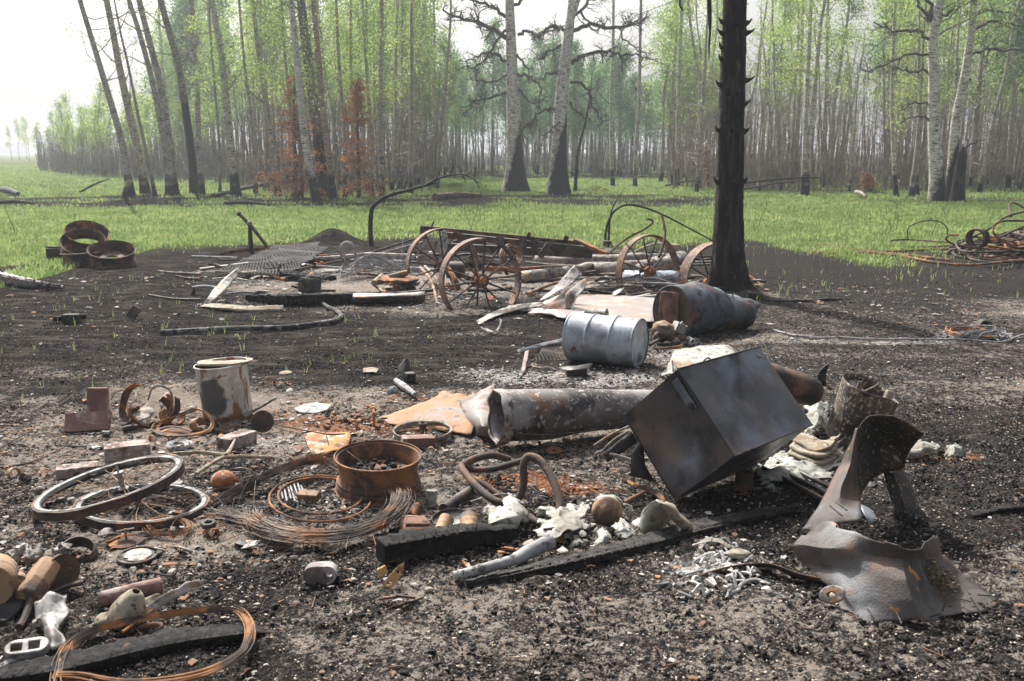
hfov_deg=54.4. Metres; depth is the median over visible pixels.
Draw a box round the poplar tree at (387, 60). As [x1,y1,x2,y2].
[362,0,431,176]
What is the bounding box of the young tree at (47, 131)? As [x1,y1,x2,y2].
[39,123,55,155]
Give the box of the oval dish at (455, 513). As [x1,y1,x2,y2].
[432,508,463,524]
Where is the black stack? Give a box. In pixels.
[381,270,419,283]
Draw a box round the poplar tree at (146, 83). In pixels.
[140,58,168,170]
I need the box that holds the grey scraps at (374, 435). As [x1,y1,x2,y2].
[0,271,1015,680]
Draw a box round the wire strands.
[49,640,80,680]
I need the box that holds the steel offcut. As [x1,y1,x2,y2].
[235,540,249,549]
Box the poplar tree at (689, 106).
[666,56,702,176]
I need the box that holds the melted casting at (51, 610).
[4,591,68,660]
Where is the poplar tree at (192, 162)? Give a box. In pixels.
[134,0,197,193]
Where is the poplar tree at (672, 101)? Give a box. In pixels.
[632,0,703,182]
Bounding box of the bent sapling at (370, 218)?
[368,160,482,245]
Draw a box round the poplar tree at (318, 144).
[270,0,342,196]
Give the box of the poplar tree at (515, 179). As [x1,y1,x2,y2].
[441,0,564,191]
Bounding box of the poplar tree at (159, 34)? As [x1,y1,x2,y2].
[148,5,180,111]
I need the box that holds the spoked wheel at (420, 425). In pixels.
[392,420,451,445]
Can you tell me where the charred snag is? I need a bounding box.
[949,135,988,201]
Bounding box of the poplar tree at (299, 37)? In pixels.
[278,0,341,94]
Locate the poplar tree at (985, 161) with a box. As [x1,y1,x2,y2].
[966,0,1023,192]
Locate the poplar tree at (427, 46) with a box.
[390,0,449,184]
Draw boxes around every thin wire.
[165,486,230,536]
[307,501,348,528]
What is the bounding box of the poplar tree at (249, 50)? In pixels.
[220,0,282,151]
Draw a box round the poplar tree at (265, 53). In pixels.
[238,0,291,144]
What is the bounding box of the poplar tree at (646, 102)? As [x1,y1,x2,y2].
[628,78,660,173]
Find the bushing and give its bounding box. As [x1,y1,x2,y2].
[189,417,205,431]
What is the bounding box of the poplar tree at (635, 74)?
[614,70,649,174]
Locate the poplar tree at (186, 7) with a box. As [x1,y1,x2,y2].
[135,0,220,145]
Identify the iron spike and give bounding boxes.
[623,491,644,506]
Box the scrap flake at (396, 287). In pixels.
[392,285,401,290]
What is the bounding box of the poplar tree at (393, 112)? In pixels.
[377,6,408,179]
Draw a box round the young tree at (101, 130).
[93,108,110,172]
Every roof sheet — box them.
[303,431,350,455]
[381,390,473,434]
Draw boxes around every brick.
[56,461,97,479]
[63,410,111,433]
[87,387,108,411]
[103,439,150,463]
[216,428,256,448]
[397,515,434,531]
[401,434,434,447]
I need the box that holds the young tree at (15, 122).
[11,117,23,159]
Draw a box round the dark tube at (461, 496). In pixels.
[439,486,474,510]
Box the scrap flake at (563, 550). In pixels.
[557,546,568,554]
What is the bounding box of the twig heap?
[555,270,679,295]
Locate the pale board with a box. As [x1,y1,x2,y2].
[670,358,692,367]
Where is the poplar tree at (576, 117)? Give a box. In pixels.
[567,65,587,151]
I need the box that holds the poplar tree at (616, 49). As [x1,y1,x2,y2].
[599,36,629,172]
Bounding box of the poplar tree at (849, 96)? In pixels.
[835,13,869,181]
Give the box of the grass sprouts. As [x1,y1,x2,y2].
[1,238,1017,402]
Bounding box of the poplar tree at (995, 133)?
[977,60,1008,183]
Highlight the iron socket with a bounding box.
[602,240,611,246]
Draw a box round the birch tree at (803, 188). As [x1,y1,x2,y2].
[760,0,870,195]
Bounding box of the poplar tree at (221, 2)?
[206,0,269,126]
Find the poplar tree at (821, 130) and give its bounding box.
[796,3,838,186]
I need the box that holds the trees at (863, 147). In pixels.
[648,33,1023,191]
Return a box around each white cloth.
[755,452,842,484]
[803,401,832,433]
[907,438,941,457]
[944,444,963,457]
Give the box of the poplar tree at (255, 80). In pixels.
[229,2,283,173]
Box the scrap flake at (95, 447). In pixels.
[90,445,101,449]
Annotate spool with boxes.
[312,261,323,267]
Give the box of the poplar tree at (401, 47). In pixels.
[359,0,435,189]
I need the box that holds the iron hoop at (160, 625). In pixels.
[113,621,163,641]
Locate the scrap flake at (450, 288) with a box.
[446,283,455,290]
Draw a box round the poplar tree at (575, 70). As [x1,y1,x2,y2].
[567,33,591,176]
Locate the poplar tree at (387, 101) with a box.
[341,0,399,128]
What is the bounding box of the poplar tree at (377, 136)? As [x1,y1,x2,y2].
[361,9,400,186]
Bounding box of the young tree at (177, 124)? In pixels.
[170,99,193,176]
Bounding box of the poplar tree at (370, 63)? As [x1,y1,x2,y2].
[359,2,390,105]
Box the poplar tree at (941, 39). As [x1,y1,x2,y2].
[904,0,986,100]
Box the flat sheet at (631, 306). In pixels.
[526,294,654,321]
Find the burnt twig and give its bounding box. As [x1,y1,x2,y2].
[607,188,624,240]
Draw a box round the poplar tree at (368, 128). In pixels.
[333,0,391,190]
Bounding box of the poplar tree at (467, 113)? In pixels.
[457,62,490,170]
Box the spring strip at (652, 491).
[627,480,667,501]
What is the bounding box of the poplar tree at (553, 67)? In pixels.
[524,31,573,176]
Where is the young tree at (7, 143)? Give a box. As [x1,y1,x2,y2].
[2,123,14,158]
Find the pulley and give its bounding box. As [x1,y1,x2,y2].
[819,585,845,603]
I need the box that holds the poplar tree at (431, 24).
[385,0,442,101]
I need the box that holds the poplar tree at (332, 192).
[245,0,362,199]
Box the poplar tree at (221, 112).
[204,16,236,137]
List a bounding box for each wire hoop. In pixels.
[268,475,371,522]
[277,477,362,514]
[907,220,947,238]
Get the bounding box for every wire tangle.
[283,269,340,280]
[327,233,423,281]
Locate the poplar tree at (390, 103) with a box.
[383,28,397,143]
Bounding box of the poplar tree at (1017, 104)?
[999,63,1021,153]
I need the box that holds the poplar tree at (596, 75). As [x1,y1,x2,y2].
[583,64,616,174]
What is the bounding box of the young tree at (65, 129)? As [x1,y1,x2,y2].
[56,118,76,174]
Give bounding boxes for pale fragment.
[363,367,377,372]
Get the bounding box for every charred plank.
[0,623,264,680]
[463,505,807,588]
[703,503,803,531]
[965,503,1023,519]
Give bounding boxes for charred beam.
[245,291,355,305]
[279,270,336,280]
[376,522,517,563]
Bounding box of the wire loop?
[481,319,501,332]
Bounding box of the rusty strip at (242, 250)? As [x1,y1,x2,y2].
[220,247,264,254]
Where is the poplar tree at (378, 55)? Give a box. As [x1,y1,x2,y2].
[355,0,400,138]
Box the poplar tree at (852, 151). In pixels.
[838,24,876,190]
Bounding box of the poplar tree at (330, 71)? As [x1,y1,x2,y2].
[313,29,346,127]
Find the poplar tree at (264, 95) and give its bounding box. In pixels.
[196,0,297,195]
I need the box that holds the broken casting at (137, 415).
[110,384,185,427]
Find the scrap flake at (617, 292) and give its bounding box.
[612,287,624,295]
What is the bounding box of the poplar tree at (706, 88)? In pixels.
[684,40,717,176]
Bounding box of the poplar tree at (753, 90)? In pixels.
[744,0,774,154]
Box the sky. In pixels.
[0,0,1023,151]
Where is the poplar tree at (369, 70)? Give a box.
[354,12,390,129]
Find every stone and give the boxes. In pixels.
[386,386,397,394]
[425,587,433,592]
[975,318,992,329]
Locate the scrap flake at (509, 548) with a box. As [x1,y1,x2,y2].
[501,546,518,550]
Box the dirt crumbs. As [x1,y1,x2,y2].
[0,338,1023,680]
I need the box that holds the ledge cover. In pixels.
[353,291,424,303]
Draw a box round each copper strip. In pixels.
[283,484,287,501]
[290,485,295,501]
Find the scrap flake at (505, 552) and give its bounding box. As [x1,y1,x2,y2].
[498,550,511,553]
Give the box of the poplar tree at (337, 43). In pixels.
[303,0,380,197]
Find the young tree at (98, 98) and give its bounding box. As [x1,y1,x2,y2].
[81,77,111,175]
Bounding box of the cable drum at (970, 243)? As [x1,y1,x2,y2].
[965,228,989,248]
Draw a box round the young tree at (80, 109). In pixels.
[72,103,90,171]
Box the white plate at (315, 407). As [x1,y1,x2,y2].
[294,402,332,412]
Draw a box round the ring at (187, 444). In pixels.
[166,439,192,450]
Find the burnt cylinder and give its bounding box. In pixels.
[446,261,464,277]
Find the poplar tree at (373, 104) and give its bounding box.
[363,23,393,173]
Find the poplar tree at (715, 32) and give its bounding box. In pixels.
[688,0,750,178]
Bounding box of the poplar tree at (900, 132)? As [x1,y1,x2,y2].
[888,36,920,187]
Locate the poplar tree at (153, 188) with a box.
[100,0,157,194]
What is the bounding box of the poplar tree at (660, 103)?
[652,41,685,141]
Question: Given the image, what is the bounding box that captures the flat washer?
[545,446,562,454]
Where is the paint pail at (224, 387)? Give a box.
[193,357,252,422]
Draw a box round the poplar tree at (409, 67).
[371,0,442,107]
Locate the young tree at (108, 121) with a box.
[96,91,121,158]
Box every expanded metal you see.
[215,245,327,275]
[264,242,319,268]
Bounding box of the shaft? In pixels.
[649,338,660,345]
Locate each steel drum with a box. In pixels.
[562,312,648,367]
[653,282,760,336]
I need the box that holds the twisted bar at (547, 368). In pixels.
[532,365,556,371]
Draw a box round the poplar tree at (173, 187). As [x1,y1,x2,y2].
[91,0,179,195]
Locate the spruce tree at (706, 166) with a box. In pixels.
[701,145,715,186]
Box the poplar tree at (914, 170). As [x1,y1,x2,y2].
[879,0,989,196]
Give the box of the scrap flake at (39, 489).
[33,486,44,493]
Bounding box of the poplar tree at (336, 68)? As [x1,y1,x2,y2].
[321,0,361,171]
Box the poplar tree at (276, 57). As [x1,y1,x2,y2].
[256,11,290,184]
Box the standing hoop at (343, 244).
[339,241,356,266]
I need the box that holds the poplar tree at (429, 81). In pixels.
[418,24,451,147]
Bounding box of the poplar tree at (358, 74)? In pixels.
[338,2,374,165]
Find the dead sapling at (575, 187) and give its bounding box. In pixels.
[568,70,619,191]
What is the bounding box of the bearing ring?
[62,536,97,563]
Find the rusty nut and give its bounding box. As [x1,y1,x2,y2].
[323,424,330,429]
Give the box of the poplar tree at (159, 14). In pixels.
[125,0,177,162]
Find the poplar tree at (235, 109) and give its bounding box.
[219,34,254,180]
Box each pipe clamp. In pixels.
[6,468,20,477]
[18,473,31,479]
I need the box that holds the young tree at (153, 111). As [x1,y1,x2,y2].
[144,96,170,142]
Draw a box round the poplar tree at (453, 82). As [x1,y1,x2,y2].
[408,28,475,177]
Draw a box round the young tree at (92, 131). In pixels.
[82,101,112,174]
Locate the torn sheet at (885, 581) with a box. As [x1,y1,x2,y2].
[789,415,998,623]
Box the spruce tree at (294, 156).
[246,73,334,198]
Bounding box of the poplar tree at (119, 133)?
[45,0,144,195]
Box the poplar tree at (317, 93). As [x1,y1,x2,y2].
[276,0,336,188]
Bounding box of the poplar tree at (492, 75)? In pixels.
[480,11,506,175]
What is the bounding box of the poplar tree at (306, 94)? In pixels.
[272,2,337,179]
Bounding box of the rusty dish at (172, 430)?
[161,427,190,433]
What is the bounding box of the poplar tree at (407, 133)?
[383,0,436,188]
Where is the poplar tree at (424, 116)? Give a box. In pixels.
[421,0,461,166]
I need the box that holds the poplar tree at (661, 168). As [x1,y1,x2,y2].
[637,0,714,181]
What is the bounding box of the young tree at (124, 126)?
[112,94,145,177]
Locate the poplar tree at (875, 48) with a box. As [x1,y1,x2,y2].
[861,0,927,172]
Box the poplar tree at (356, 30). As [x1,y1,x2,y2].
[349,0,375,169]
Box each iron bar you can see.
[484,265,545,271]
[526,281,558,294]
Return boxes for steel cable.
[813,243,964,260]
[853,249,1023,265]
[888,239,962,247]
[939,226,1023,253]
[940,235,1021,256]
[945,228,1023,262]
[945,234,1018,252]
[949,211,1023,247]
[952,241,1012,257]
[955,240,1023,252]
[961,250,1018,259]
[963,236,1023,252]
[964,236,1007,249]
[967,253,1023,262]
[969,252,1020,259]
[978,245,1021,255]
[980,238,1023,248]
[984,249,1019,256]
[984,254,1023,258]
[992,219,1023,249]
[1008,202,1023,216]
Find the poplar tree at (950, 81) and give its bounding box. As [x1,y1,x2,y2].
[941,12,956,148]
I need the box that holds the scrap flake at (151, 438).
[148,435,154,441]
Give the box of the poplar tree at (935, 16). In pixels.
[855,0,1020,201]
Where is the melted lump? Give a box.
[727,548,750,558]
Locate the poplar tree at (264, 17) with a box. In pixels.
[235,0,292,174]
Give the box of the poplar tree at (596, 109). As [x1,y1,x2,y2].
[591,61,609,163]
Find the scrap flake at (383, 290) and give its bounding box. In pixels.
[378,287,390,291]
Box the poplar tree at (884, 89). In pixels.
[865,0,902,161]
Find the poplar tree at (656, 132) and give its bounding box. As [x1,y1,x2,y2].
[647,85,666,170]
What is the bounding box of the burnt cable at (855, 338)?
[773,329,1023,342]
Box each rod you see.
[0,430,31,448]
[0,447,64,467]
[15,597,34,629]
[43,579,83,596]
[55,445,86,447]
[121,595,173,633]
[147,294,200,300]
[158,270,200,274]
[158,426,191,431]
[166,486,212,496]
[176,275,200,279]
[191,255,237,258]
[192,285,215,288]
[200,262,247,270]
[208,263,223,267]
[212,277,247,280]
[217,257,235,260]
[226,291,253,294]
[236,273,271,277]
[280,425,344,434]
[291,284,335,291]
[295,260,341,270]
[306,417,330,421]
[309,252,415,261]
[315,269,355,270]
[316,265,351,268]
[318,253,345,256]
[321,270,345,272]
[347,264,390,271]
[349,273,378,275]
[354,268,389,272]
[370,237,416,251]
[371,273,383,284]
[392,283,405,290]
[395,594,414,598]
[400,288,432,291]
[404,267,435,271]
[405,250,438,255]
[413,234,430,259]
[419,266,438,301]
[424,265,438,286]
[428,241,437,260]
[445,291,473,294]
[454,253,491,258]
[468,286,512,291]
[470,493,513,501]
[522,278,560,281]
[526,261,563,264]
[531,287,551,291]
[545,264,593,273]
[581,270,595,273]
[584,288,634,295]
[594,426,629,457]
[606,218,653,254]
[628,290,652,294]
[636,294,655,297]
[641,282,678,284]
[657,213,665,257]
[668,264,709,269]
[694,260,710,262]
[717,287,729,290]
[761,466,822,500]
[773,465,825,494]
[775,458,828,488]
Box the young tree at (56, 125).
[52,116,61,144]
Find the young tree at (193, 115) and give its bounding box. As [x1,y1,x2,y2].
[180,84,212,146]
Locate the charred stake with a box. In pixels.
[818,364,828,385]
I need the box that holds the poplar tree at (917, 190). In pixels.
[878,0,953,194]
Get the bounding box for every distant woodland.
[133,32,444,168]
[388,85,748,168]
[667,43,1023,167]
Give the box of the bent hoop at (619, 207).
[604,204,711,240]
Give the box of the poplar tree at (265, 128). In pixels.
[233,0,295,188]
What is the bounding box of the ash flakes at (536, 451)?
[0,273,1023,680]
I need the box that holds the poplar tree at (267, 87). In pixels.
[237,18,281,122]
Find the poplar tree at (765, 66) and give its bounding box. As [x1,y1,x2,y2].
[746,1,796,181]
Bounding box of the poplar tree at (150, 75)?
[117,0,198,195]
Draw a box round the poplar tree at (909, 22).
[875,0,938,178]
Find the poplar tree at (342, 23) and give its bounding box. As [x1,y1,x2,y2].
[324,0,368,126]
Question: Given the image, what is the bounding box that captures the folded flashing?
[199,267,282,309]
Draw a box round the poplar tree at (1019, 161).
[1005,86,1023,189]
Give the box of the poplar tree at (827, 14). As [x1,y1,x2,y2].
[790,0,859,183]
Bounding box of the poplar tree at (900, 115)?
[876,38,916,179]
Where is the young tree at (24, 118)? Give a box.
[18,116,31,156]
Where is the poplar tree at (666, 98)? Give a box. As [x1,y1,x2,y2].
[650,38,691,176]
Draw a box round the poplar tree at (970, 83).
[948,0,997,150]
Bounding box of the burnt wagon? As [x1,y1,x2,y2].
[420,225,607,258]
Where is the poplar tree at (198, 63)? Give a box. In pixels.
[175,1,210,170]
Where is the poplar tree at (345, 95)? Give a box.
[328,35,365,169]
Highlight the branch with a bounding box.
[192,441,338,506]
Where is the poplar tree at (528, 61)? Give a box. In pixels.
[521,57,538,170]
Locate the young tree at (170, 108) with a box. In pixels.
[151,88,178,160]
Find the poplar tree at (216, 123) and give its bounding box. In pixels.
[201,41,232,169]
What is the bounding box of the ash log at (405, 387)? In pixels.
[393,378,416,396]
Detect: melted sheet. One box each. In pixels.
[486,492,529,525]
[533,502,591,538]
[590,527,611,546]
[595,494,622,503]
[611,518,639,538]
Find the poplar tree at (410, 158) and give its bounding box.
[378,0,443,193]
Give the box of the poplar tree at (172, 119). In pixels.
[150,33,177,165]
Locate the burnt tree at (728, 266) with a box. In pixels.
[679,0,770,300]
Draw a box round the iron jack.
[237,211,270,253]
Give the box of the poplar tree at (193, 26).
[175,0,253,191]
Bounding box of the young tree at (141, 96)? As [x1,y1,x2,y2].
[135,87,155,167]
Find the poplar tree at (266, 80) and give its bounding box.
[246,2,286,180]
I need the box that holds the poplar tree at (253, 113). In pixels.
[213,0,277,180]
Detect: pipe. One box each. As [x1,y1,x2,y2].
[97,577,162,607]
[452,534,555,580]
[458,452,564,527]
[466,457,529,472]
[470,473,500,496]
[487,388,652,445]
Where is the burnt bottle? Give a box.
[122,424,137,431]
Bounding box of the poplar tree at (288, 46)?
[270,1,331,183]
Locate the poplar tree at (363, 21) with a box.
[333,0,388,196]
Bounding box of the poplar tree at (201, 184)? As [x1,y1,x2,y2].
[155,0,232,194]
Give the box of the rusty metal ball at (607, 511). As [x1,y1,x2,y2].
[591,496,622,525]
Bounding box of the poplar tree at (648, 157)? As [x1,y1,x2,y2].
[641,75,660,169]
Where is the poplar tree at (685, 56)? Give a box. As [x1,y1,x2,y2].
[654,26,715,180]
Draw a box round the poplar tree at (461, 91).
[446,57,482,173]
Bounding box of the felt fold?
[788,433,843,468]
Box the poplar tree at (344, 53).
[329,8,356,151]
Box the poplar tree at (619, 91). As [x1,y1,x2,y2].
[601,51,644,176]
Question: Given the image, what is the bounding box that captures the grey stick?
[243,397,276,417]
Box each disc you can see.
[251,410,273,431]
[279,371,291,374]
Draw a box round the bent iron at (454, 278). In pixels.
[447,265,460,290]
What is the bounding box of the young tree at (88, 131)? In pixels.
[80,105,94,172]
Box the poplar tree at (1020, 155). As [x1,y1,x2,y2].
[1011,97,1023,185]
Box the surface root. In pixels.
[762,297,840,302]
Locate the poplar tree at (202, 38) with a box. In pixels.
[180,0,237,175]
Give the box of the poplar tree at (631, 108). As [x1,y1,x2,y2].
[594,38,644,175]
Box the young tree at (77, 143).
[69,124,86,172]
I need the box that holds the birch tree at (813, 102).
[754,0,860,195]
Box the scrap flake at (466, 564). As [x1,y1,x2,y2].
[462,560,470,567]
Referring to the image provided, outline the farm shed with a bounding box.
[0,142,29,153]
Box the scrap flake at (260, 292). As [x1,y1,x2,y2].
[252,290,269,294]
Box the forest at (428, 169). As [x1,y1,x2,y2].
[214,38,466,192]
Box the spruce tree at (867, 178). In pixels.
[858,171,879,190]
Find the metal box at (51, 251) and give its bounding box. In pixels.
[45,246,67,259]
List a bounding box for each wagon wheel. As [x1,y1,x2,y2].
[405,228,478,289]
[438,238,521,309]
[615,235,679,284]
[677,242,748,283]
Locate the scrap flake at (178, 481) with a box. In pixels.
[169,478,182,489]
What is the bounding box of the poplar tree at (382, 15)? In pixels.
[333,0,419,196]
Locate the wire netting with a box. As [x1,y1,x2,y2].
[532,346,567,360]
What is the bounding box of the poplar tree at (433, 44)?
[399,0,483,178]
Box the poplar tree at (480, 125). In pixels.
[468,71,497,168]
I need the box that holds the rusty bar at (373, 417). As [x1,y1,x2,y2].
[372,409,374,426]
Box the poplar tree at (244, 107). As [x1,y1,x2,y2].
[232,50,261,150]
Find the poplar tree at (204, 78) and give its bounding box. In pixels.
[185,18,235,152]
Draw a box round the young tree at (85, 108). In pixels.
[75,104,89,169]
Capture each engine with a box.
[0,542,79,623]
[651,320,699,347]
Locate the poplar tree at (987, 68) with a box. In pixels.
[968,0,1023,181]
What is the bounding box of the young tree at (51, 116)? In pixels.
[45,109,57,167]
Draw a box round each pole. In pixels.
[349,241,422,261]
[631,242,680,252]
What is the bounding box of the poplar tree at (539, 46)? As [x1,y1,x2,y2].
[524,24,553,174]
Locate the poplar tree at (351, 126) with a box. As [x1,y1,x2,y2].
[320,0,401,193]
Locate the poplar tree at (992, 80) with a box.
[968,5,1020,161]
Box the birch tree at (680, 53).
[634,0,717,185]
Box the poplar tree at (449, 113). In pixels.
[438,47,467,170]
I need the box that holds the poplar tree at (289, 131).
[277,22,299,178]
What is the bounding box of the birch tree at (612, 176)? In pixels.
[589,0,663,185]
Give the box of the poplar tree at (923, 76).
[908,6,929,161]
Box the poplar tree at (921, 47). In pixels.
[901,0,946,165]
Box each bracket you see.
[149,562,178,576]
[377,561,404,587]
[603,431,654,481]
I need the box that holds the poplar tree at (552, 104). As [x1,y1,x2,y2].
[540,56,571,144]
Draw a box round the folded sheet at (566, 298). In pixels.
[527,265,586,318]
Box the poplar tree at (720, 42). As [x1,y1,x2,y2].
[697,0,761,110]
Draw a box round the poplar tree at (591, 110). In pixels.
[583,63,596,169]
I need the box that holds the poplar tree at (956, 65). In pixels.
[940,0,983,165]
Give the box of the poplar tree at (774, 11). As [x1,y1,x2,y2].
[747,0,791,169]
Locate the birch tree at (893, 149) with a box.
[832,0,927,195]
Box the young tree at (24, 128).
[17,116,34,161]
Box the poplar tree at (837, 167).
[830,32,862,180]
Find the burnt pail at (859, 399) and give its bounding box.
[825,373,898,445]
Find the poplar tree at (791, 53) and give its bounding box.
[765,0,815,179]
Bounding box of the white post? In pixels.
[439,230,447,256]
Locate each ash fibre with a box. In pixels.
[654,581,668,585]
[678,591,692,598]
[684,568,702,574]
[686,574,705,578]
[689,580,700,587]
[691,583,704,594]
[692,542,707,549]
[693,557,707,563]
[698,537,733,547]
[699,551,714,556]
[699,556,708,563]
[703,589,713,595]
[704,578,714,586]
[708,572,722,576]
[708,577,716,585]
[709,552,715,563]
[716,576,728,584]
[718,550,725,562]
[721,537,731,544]
[721,563,739,569]
[725,573,737,587]
[726,589,731,597]
[727,584,735,590]
[730,589,740,596]
[733,570,744,579]
[736,578,770,589]
[739,571,751,576]
[743,555,758,563]
[749,566,761,577]
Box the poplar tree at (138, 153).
[64,0,160,194]
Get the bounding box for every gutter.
[477,302,544,324]
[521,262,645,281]
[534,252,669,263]
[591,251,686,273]
[622,270,678,282]
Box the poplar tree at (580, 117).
[567,54,606,175]
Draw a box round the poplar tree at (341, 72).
[324,16,363,138]
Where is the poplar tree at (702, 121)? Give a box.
[673,1,721,192]
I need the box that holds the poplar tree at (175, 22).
[156,0,204,104]
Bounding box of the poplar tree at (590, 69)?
[579,54,601,172]
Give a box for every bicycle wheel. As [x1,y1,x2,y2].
[31,454,184,520]
[73,482,209,531]
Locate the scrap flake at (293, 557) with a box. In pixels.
[290,555,297,560]
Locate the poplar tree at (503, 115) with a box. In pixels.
[490,51,520,157]
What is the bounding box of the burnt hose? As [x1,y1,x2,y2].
[160,302,342,334]
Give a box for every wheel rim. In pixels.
[59,228,105,253]
[59,250,105,266]
[64,220,109,250]
[86,240,137,267]
[333,440,421,506]
[499,244,522,267]
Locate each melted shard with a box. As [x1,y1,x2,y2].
[521,539,535,545]
[534,508,545,518]
[562,530,579,544]
[569,537,583,547]
[572,535,587,545]
[587,523,613,533]
[623,503,633,512]
[632,518,639,524]
[749,464,761,472]
[764,483,775,489]
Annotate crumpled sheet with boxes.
[459,385,494,440]
[660,344,734,377]
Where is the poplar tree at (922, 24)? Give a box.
[895,3,929,184]
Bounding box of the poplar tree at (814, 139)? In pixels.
[800,82,820,179]
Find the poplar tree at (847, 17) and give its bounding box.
[810,0,883,183]
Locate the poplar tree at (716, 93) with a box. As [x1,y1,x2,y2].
[704,52,720,158]
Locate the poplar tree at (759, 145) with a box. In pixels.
[745,23,781,191]
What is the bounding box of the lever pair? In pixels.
[379,593,423,605]
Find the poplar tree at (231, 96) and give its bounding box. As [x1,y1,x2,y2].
[218,27,240,151]
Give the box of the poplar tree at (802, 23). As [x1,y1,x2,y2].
[766,0,810,158]
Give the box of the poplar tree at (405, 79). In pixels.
[369,0,437,185]
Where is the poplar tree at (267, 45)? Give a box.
[248,17,281,167]
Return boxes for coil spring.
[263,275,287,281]
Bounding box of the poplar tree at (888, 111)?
[868,18,905,173]
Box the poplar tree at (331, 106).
[307,4,349,183]
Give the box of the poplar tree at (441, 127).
[422,0,464,188]
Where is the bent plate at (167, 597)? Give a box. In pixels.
[146,579,203,612]
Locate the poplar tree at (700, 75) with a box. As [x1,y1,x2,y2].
[674,0,719,189]
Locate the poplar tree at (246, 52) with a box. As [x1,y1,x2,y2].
[228,1,270,143]
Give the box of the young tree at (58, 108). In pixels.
[46,98,71,164]
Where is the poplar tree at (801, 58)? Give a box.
[764,0,825,170]
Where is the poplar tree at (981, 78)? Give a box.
[955,0,1008,185]
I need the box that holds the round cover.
[108,527,143,548]
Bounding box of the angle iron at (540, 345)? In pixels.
[517,338,561,352]
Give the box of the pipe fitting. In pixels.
[200,519,220,538]
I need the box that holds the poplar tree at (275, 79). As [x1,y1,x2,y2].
[253,9,293,173]
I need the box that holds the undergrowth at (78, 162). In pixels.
[26,109,251,182]
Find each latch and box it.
[52,313,85,323]
[123,305,141,318]
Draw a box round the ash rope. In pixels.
[950,325,1013,340]
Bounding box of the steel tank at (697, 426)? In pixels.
[623,346,812,499]
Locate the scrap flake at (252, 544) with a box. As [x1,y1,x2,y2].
[241,540,260,549]
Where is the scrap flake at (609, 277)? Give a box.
[600,276,614,279]
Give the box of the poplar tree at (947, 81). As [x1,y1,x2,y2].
[923,3,968,164]
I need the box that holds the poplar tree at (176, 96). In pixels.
[168,26,200,117]
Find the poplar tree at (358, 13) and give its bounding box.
[332,0,375,173]
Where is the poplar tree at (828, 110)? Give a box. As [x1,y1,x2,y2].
[817,23,839,154]
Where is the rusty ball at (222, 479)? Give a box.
[211,470,238,489]
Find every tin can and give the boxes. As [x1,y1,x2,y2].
[405,502,423,514]
[425,489,436,506]
[435,513,453,526]
[459,511,478,524]
[584,308,608,314]
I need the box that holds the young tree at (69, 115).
[60,89,77,152]
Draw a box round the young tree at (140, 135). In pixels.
[127,110,152,156]
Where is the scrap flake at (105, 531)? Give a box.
[98,528,113,535]
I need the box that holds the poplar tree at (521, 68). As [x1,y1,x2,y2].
[518,61,530,147]
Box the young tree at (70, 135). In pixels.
[60,120,76,161]
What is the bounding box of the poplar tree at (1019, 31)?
[975,0,1023,187]
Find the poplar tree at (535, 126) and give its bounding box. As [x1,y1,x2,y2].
[524,83,547,172]
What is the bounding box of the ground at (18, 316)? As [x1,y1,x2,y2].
[0,152,1023,680]
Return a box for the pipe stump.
[734,469,753,494]
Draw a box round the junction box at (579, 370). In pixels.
[559,363,592,375]
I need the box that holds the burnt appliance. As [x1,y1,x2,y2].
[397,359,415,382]
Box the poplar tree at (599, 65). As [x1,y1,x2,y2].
[593,62,605,164]
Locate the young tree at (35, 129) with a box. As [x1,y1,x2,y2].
[26,119,45,165]
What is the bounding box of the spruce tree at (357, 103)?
[320,79,396,197]
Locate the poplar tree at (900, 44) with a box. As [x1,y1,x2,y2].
[854,0,927,151]
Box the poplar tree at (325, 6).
[287,0,348,150]
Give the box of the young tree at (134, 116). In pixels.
[119,92,146,176]
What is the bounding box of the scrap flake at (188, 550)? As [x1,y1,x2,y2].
[174,546,195,553]
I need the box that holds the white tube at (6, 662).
[0,659,20,666]
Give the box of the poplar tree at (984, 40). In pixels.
[940,0,1023,186]
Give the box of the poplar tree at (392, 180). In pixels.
[377,0,435,190]
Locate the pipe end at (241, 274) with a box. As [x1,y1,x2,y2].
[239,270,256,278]
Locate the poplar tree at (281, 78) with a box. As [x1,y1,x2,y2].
[267,18,290,166]
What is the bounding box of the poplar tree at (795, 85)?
[774,1,822,184]
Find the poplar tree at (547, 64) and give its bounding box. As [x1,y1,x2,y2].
[538,55,557,143]
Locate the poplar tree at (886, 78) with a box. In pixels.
[867,4,912,166]
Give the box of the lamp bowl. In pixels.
[94,588,160,630]
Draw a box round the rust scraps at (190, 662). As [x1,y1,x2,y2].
[0,272,1023,680]
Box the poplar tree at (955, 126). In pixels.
[944,0,1023,200]
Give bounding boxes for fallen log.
[0,187,19,195]
[0,200,33,204]
[0,272,64,288]
[79,178,108,192]
[121,179,130,197]
[177,149,199,200]
[210,177,298,196]
[223,200,270,205]
[432,192,480,199]
[665,180,694,186]
[744,180,800,189]
[745,177,819,183]
[854,190,866,197]
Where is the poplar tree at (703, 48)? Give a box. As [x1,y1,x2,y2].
[697,31,718,129]
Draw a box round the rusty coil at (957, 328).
[943,325,999,337]
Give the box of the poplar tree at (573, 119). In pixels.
[570,68,587,158]
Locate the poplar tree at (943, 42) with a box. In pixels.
[898,0,976,152]
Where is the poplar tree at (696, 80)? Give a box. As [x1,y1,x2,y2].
[674,38,707,170]
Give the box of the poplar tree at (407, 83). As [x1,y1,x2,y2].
[388,0,442,183]
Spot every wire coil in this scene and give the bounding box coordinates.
[51,605,255,680]
[142,515,193,537]
[150,408,213,436]
[194,478,306,546]
[214,450,438,566]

